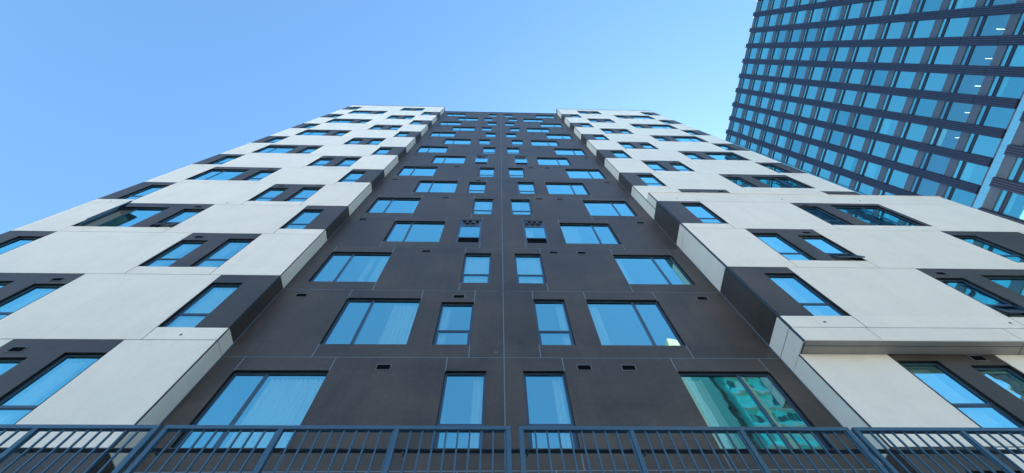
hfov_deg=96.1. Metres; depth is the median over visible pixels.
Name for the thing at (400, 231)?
window
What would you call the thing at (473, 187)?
window
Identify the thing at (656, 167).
window
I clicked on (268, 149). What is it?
window
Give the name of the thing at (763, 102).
window
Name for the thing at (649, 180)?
window
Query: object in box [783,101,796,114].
window
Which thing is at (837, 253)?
window
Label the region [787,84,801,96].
window
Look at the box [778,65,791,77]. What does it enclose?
window
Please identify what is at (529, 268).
window
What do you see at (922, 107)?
window
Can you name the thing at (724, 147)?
window
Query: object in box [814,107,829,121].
window
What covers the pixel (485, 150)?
window
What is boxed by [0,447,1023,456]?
handrail
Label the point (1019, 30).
window
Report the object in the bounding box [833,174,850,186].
window
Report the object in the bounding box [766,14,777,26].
window
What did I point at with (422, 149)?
window
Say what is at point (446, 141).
window
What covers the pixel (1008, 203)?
window
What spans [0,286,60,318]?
window
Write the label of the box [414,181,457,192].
window
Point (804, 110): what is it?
window
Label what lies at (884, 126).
window
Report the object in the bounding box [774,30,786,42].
window
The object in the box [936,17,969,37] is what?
window
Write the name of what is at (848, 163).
window
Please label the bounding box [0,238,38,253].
window
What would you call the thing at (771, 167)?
window
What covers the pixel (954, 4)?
window
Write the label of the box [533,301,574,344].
window
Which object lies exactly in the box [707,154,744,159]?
window
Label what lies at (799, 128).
window
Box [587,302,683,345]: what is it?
window
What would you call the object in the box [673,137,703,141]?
window
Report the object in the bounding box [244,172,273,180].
window
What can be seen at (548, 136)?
window
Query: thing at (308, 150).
window
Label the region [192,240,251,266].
window
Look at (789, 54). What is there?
window
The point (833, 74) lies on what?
window
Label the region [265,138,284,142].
window
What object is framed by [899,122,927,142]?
window
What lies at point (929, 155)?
window
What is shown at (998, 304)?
window
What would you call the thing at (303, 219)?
window
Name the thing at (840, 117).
window
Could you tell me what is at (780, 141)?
window
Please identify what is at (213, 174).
window
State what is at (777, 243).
window
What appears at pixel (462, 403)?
window
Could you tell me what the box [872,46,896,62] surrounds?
window
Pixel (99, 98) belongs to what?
sky
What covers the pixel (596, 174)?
window
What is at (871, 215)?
window
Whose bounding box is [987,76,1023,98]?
window
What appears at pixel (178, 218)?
window
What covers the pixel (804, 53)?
window
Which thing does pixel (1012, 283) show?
window
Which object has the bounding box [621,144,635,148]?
window
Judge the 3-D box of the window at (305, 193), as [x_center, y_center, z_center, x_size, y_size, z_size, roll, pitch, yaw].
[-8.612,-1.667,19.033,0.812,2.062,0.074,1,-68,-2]
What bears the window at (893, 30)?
in the office tower
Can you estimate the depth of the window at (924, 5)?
48.63 m
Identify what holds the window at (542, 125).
in the apartment building
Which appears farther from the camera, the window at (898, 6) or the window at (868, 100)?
the window at (868, 100)
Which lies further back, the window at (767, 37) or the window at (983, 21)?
the window at (767, 37)
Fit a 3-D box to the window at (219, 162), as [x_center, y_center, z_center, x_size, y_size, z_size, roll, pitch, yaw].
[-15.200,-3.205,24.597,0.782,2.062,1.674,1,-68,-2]
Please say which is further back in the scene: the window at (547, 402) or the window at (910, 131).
the window at (910, 131)
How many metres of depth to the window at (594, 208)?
19.63 m
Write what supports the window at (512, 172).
in the apartment building
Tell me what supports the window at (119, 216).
in the apartment building
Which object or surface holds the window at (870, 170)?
in the office tower
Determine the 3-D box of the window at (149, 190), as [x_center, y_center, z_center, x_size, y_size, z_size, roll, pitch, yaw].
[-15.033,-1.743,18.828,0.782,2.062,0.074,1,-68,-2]
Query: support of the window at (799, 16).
in the office tower
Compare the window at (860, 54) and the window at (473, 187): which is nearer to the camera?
the window at (473, 187)
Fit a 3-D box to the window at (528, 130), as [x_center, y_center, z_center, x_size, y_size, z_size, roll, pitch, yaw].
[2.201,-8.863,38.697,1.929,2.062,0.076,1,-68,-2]
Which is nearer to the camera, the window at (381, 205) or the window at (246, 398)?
the window at (246, 398)
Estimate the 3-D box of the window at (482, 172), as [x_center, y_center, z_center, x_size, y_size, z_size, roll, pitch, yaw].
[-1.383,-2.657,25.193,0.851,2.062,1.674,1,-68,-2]
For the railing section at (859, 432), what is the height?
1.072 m
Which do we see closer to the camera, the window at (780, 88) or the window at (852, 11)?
the window at (852, 11)
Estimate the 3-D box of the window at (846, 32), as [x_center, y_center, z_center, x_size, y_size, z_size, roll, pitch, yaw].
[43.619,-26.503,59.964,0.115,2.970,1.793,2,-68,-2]
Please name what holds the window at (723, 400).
in the apartment building
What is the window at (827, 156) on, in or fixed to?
in the office tower
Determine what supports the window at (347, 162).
in the apartment building
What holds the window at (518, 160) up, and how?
in the apartment building
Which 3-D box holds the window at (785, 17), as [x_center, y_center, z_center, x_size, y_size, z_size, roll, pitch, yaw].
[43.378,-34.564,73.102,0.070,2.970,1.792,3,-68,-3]
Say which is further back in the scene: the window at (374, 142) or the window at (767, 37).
the window at (767, 37)
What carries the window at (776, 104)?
in the office tower
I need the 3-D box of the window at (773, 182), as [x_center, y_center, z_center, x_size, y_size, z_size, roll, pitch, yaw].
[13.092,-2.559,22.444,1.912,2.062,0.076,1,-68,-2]
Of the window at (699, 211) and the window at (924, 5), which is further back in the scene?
the window at (924, 5)
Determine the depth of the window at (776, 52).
75.10 m
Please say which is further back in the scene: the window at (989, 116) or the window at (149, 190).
the window at (989, 116)
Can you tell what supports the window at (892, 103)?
in the office tower
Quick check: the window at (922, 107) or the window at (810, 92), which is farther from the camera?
the window at (810, 92)
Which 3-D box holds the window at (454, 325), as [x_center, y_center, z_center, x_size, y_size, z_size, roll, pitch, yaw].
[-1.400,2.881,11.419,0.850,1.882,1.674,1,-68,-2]
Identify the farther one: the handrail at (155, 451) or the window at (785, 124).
the window at (785, 124)
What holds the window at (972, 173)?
in the office tower
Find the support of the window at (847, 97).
in the office tower
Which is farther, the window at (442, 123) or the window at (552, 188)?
the window at (442, 123)
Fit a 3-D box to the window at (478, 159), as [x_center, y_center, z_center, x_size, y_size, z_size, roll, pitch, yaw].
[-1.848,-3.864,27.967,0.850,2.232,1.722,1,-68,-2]
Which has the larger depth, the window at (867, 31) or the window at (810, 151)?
the window at (810, 151)
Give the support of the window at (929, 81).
in the office tower
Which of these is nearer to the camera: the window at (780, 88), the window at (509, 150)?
the window at (509, 150)
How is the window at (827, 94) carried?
in the office tower
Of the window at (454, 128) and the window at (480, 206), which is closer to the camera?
the window at (480, 206)
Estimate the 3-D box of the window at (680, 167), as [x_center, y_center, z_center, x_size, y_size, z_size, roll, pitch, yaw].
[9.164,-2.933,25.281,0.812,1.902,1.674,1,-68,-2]
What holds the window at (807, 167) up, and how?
in the office tower
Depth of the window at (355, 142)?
29.98 m
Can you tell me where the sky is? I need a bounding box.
[0,0,757,233]
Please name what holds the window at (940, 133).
in the office tower
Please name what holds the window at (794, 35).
in the office tower
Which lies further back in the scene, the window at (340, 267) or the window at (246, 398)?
the window at (340, 267)
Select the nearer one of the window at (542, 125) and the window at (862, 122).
the window at (542, 125)
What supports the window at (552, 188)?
in the apartment building
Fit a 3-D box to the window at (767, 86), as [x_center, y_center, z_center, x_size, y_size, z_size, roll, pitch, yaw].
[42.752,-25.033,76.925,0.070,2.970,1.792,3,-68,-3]
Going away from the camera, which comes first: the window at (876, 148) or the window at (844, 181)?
the window at (876, 148)
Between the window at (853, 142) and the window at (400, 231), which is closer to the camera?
the window at (400, 231)
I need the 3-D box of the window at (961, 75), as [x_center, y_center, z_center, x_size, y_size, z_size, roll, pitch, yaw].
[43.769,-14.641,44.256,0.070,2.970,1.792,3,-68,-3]
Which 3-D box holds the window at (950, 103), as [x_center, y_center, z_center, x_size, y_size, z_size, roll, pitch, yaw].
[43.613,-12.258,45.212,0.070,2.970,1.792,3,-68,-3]
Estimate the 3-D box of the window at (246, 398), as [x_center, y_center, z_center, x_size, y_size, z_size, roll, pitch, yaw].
[-4.620,3.167,8.363,1.902,2.062,0.076,1,-68,-2]
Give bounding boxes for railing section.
[0,424,161,472]
[124,425,511,472]
[519,426,888,472]
[851,427,1023,472]
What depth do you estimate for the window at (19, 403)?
8.18 m
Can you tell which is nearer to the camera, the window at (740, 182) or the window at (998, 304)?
the window at (998, 304)
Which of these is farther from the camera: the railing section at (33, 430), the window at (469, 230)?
the window at (469, 230)
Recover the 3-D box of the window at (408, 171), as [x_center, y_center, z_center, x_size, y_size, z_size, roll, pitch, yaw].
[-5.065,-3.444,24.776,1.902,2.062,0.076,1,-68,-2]
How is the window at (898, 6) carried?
in the office tower
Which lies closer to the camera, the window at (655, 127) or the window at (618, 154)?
the window at (618, 154)
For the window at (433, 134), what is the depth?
35.91 m
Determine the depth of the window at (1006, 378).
8.93 m
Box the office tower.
[725,0,1023,224]
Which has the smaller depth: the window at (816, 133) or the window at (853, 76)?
the window at (853, 76)
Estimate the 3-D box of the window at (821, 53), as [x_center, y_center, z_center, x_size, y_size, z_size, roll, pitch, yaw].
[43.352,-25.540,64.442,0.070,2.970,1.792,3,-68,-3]
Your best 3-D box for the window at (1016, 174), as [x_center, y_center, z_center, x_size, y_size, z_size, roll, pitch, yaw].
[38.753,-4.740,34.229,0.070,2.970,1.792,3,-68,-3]
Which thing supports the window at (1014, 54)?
in the office tower
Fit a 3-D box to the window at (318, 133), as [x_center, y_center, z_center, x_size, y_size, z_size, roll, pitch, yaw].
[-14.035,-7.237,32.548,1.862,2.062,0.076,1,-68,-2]
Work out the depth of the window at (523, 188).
22.29 m
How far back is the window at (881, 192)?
53.07 m
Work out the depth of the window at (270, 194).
18.96 m
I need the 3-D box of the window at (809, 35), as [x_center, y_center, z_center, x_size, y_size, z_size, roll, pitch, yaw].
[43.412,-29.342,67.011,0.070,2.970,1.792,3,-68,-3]
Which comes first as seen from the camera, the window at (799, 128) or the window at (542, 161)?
the window at (542, 161)
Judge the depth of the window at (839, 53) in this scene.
60.91 m
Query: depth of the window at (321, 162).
24.55 m
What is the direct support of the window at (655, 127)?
in the apartment building
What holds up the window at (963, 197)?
in the office tower
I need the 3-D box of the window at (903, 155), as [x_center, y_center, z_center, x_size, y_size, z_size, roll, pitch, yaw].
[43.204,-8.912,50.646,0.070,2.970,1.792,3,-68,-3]
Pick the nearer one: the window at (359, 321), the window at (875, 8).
the window at (359, 321)
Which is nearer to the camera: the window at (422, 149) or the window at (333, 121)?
the window at (422, 149)
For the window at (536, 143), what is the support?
in the apartment building
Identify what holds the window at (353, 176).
in the apartment building
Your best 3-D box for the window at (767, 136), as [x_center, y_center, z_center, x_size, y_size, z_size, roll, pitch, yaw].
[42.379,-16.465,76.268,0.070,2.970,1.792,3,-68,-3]
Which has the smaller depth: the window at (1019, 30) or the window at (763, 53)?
the window at (1019, 30)
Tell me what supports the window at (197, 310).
in the apartment building
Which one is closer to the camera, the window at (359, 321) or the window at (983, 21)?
the window at (359, 321)
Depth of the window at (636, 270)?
14.11 m
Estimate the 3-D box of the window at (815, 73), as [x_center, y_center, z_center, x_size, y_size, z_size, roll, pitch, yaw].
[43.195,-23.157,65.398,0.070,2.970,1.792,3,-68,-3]
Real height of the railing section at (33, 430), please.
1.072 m
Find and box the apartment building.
[0,105,1023,472]
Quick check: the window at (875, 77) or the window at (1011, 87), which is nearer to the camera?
the window at (1011, 87)
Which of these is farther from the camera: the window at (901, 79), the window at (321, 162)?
the window at (901, 79)
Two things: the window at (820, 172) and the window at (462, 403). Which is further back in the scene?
the window at (820, 172)
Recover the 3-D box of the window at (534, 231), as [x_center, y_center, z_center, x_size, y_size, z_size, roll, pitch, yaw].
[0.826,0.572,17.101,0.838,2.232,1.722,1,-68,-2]
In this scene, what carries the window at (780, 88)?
in the office tower
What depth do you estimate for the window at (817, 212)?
16.83 m
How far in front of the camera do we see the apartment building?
11.40 m
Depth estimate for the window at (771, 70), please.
76.06 m
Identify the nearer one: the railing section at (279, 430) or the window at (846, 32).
the railing section at (279, 430)
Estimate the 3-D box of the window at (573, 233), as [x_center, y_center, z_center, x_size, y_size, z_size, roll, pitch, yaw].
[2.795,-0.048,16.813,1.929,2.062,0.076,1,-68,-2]
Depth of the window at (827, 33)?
63.48 m
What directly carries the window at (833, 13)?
in the office tower
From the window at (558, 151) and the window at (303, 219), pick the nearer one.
the window at (303, 219)
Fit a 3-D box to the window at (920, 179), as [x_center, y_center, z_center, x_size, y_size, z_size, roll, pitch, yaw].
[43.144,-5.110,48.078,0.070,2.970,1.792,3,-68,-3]
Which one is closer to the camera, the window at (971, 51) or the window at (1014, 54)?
the window at (1014, 54)
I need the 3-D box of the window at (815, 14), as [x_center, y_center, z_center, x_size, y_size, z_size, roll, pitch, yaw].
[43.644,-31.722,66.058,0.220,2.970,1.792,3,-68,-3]
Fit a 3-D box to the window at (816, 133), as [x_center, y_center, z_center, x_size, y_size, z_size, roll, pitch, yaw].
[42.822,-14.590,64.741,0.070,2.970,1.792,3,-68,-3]
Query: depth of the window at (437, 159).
27.65 m
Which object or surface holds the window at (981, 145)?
in the office tower
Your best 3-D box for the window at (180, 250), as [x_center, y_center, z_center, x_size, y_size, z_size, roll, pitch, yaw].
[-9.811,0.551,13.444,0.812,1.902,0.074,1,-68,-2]
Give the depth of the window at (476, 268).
13.92 m
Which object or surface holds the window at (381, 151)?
in the apartment building
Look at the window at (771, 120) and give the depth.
75.39 m
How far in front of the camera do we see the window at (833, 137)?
61.23 m
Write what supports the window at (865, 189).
in the office tower
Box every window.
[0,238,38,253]
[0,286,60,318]
[0,355,102,432]
[0,360,22,374]
[77,200,165,226]
[121,186,166,198]
[143,242,204,266]
[149,210,202,226]
[162,285,239,326]
[173,373,327,447]
[189,170,245,179]
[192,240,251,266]
[211,157,237,164]
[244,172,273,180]
[251,189,286,200]
[254,147,295,152]
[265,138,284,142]
[282,211,321,228]
[287,188,318,201]
[298,131,327,135]
[298,148,317,153]
[309,159,332,165]
[311,253,390,281]
[321,300,419,343]
[327,120,352,122]
[336,159,357,166]
[340,172,364,181]
[346,140,361,144]
[366,140,382,144]
[367,199,419,221]
[373,149,390,154]
[384,222,444,241]
[398,167,436,175]
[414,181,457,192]
[417,147,447,152]
[430,133,455,136]
[432,156,465,162]
[433,304,473,372]
[433,373,485,447]
[439,122,460,124]
[443,140,470,143]
[452,127,474,130]
[456,220,481,254]
[461,255,490,282]
[467,183,485,199]
[472,200,492,213]
[474,156,488,163]
[478,168,494,176]
[482,148,495,152]
[507,148,519,153]
[508,169,524,176]
[511,201,531,214]
[514,156,528,164]
[515,255,545,282]
[517,183,535,200]
[523,221,548,254]
[523,373,578,447]
[527,129,549,131]
[531,141,558,157]
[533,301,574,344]
[537,158,570,164]
[540,124,561,126]
[545,183,588,200]
[546,135,571,138]
[554,149,585,154]
[560,224,619,243]
[566,170,605,178]
[584,202,635,215]
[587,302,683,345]
[612,152,629,157]
[614,256,693,284]
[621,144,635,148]
[638,176,663,185]
[645,163,666,170]
[651,126,674,128]
[670,164,691,170]
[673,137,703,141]
[679,374,829,448]
[682,204,723,222]
[684,154,703,159]
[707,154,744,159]
[716,145,735,150]
[727,178,754,186]
[755,178,807,187]
[755,235,812,259]
[758,48,768,58]
[758,97,768,108]
[761,81,772,92]
[762,31,772,42]
[762,131,772,143]
[762,165,788,172]
[765,64,777,76]
[765,115,777,127]
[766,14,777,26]
[766,275,845,327]
[770,48,781,59]
[770,99,781,111]
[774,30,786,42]
[774,82,786,94]
[774,135,786,148]
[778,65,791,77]
[778,118,791,131]
[779,12,790,24]
[783,48,795,59]
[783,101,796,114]
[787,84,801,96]
[788,29,801,41]
[788,139,801,153]
[792,10,806,23]
[792,66,806,78]
[793,122,806,135]
[797,47,811,60]
[797,104,812,117]
[799,161,812,172]
[800,237,864,260]
[802,28,817,41]
[802,85,817,99]
[802,208,849,224]
[803,143,818,158]
[807,8,822,22]
[807,67,823,80]
[808,125,823,140]
[813,47,829,60]
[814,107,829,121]
[815,167,830,179]
[819,27,835,40]
[819,87,836,102]
[819,148,836,164]
[824,5,841,20]
[825,67,842,82]
[825,129,843,145]
[831,47,849,61]
[831,110,849,125]
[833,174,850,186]
[835,207,920,225]
[836,25,855,40]
[838,89,856,105]
[838,154,857,172]
[843,3,862,18]
[844,68,863,83]
[844,134,864,151]
[850,47,871,61]
[851,113,872,130]
[853,181,873,194]
[857,23,878,39]
[858,92,879,108]
[859,161,881,179]
[864,0,886,16]
[865,70,888,86]
[866,139,889,158]
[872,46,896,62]
[874,117,897,135]
[878,190,895,195]
[880,21,905,38]
[882,94,906,112]
[882,168,908,188]
[888,0,912,14]
[890,71,915,88]
[891,145,917,165]
[898,46,925,63]
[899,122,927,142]
[900,363,1023,427]
[906,19,934,38]
[908,97,937,117]
[910,177,921,195]
[916,0,941,12]
[917,72,947,91]
[919,153,943,174]
[927,46,958,64]
[930,127,960,149]
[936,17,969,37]
[940,280,1023,328]
[942,101,968,122]
[943,186,975,206]
[947,0,976,9]
[949,74,984,94]
[951,160,987,184]
[957,237,1023,262]
[963,133,1000,157]
[964,45,997,65]
[974,105,1014,128]
[974,368,1023,400]
[976,14,1009,35]
[985,277,1023,295]
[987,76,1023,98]
[988,0,1014,5]
[992,190,1023,220]
[1000,45,1023,66]
[1007,157,1023,183]
[1013,13,1023,34]
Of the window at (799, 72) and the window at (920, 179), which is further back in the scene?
the window at (799, 72)
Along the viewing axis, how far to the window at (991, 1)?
42.36 m
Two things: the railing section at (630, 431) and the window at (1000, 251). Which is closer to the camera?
the railing section at (630, 431)
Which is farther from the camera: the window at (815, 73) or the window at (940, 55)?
the window at (815, 73)
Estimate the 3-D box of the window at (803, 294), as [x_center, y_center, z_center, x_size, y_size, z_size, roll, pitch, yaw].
[7.057,2.193,11.501,0.842,2.122,1.674,1,-68,-2]
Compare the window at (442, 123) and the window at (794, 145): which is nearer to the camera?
the window at (442, 123)
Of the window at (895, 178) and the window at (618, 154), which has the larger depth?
the window at (895, 178)
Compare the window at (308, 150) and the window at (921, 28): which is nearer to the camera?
the window at (308, 150)
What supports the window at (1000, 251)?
in the apartment building
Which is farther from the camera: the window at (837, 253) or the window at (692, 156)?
the window at (692, 156)
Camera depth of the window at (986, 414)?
8.42 m
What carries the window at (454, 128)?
in the apartment building
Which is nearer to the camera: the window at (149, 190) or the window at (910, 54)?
the window at (149, 190)
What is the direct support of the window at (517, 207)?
in the apartment building
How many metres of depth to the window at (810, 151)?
65.73 m
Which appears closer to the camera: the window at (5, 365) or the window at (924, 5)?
the window at (5, 365)
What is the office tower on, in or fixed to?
on the road
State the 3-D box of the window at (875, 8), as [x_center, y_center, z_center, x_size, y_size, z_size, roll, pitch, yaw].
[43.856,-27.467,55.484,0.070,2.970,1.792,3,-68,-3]

